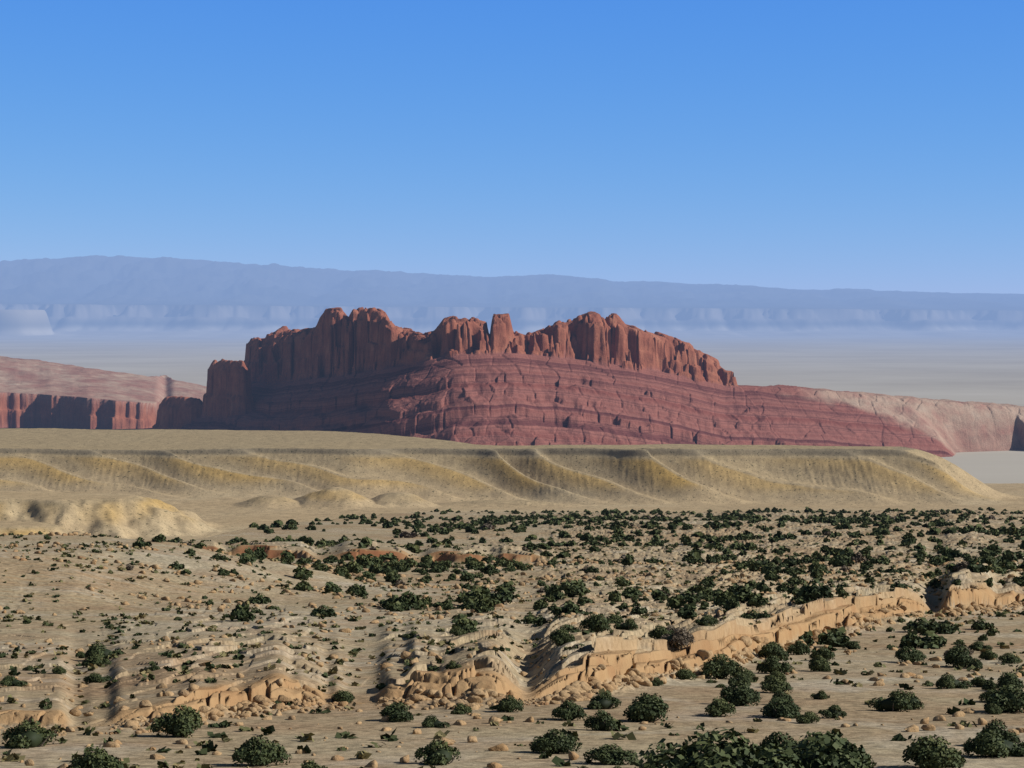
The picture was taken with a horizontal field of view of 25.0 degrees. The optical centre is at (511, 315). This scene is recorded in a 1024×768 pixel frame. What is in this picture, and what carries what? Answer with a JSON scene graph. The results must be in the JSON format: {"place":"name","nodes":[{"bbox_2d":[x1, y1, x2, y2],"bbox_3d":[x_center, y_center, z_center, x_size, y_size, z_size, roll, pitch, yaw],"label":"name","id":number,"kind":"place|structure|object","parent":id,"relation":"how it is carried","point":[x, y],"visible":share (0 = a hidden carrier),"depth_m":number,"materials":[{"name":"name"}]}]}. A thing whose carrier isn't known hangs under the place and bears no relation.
{"place":"outdoors","nodes":[
{"label":"outdoors","id":0,"kind":"place"},
{"bbox_2d":[0,356,205,428],"bbox_3d":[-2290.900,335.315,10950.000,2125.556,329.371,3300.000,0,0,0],"label":"red terrain cliffs","id":1,"kind":"structure","parent":0,"point":[38,393],"depth_m":10052.99,"materials":[{"name":"stone"}]},
{"bbox_2d":[0,509,1023,767],"bbox_3d":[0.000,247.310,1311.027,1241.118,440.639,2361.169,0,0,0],"label":"terrain","id":2,"kind":"structure","parent":0,"point":[688,701],"depth_m":299.39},
{"bbox_2d":[0,532,1023,767],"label":"rocks","id":3,"kind":"object","parent":2,"relation":"on","point":[576,690],"visible":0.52,"depth_m":255.15,"materials":[{"name":"stone"}]},
{"bbox_2d":[0,533,1023,767],"bbox_3d":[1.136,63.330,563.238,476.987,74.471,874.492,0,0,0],"label":"grass tufts","id":4,"kind":"object","parent":2,"relation":"on","point":[208,746],"visible":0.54,"depth_m":313.61,"materials":[{"name":"plant"}]},
{"bbox_2d":[0,507,1023,767],"bbox_3d":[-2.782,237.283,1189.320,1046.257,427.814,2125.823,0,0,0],"label":"juniper","id":5,"kind":"object","parent":2,"relation":"on","point":[838,749],"depth_m":372.82,"materials":[{"name":"green plant"}]},
{"bbox_2d":[9,508,1023,767],"bbox_3d":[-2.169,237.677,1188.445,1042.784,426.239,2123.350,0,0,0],"label":"desert shrubs","id":6,"kind":"object","parent":2,"relation":"on","point":[607,704],"visible":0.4,"depth_m":223.88,"materials":[{"name":"green plant"}]},
{"bbox_2d":[0,255,1023,429],"bbox_3d":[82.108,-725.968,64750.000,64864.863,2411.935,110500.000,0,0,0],"label":"distant mountains","id":7,"kind":"structure","parent":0,"point":[186,320],"depth_m":58058.29,"materials":[{"name":"stone"}]},
{"bbox_2d":[0,428,1023,540],"bbox_3d":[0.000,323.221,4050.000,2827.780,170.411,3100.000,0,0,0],"label":"eroded hills","id":8,"kind":"structure","parent":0,"point":[150,484],"depth_m":4396.27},
{"bbox_2d":[0,0,1023,293],"label":"sky","id":9,"kind":"structure","parent":0,"point":[877,145],"materials":[{"name":"blue"}]},
{"bbox_2d":[34,427,1023,483],"bbox_3d":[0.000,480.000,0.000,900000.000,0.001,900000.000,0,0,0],"label":"ground","id":10,"kind":"structure","parent":0,"point":[999,467],"depth_m":7467.66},
{"bbox_2d":[152,307,1023,456],"bbox_3d":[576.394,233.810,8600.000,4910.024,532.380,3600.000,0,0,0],"label":"rock butte","id":11,"kind":"object","parent":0,"point":[591,378],"visible":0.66,"depth_m":7647.36,"materials":[{"name":"stone"}]}
]}

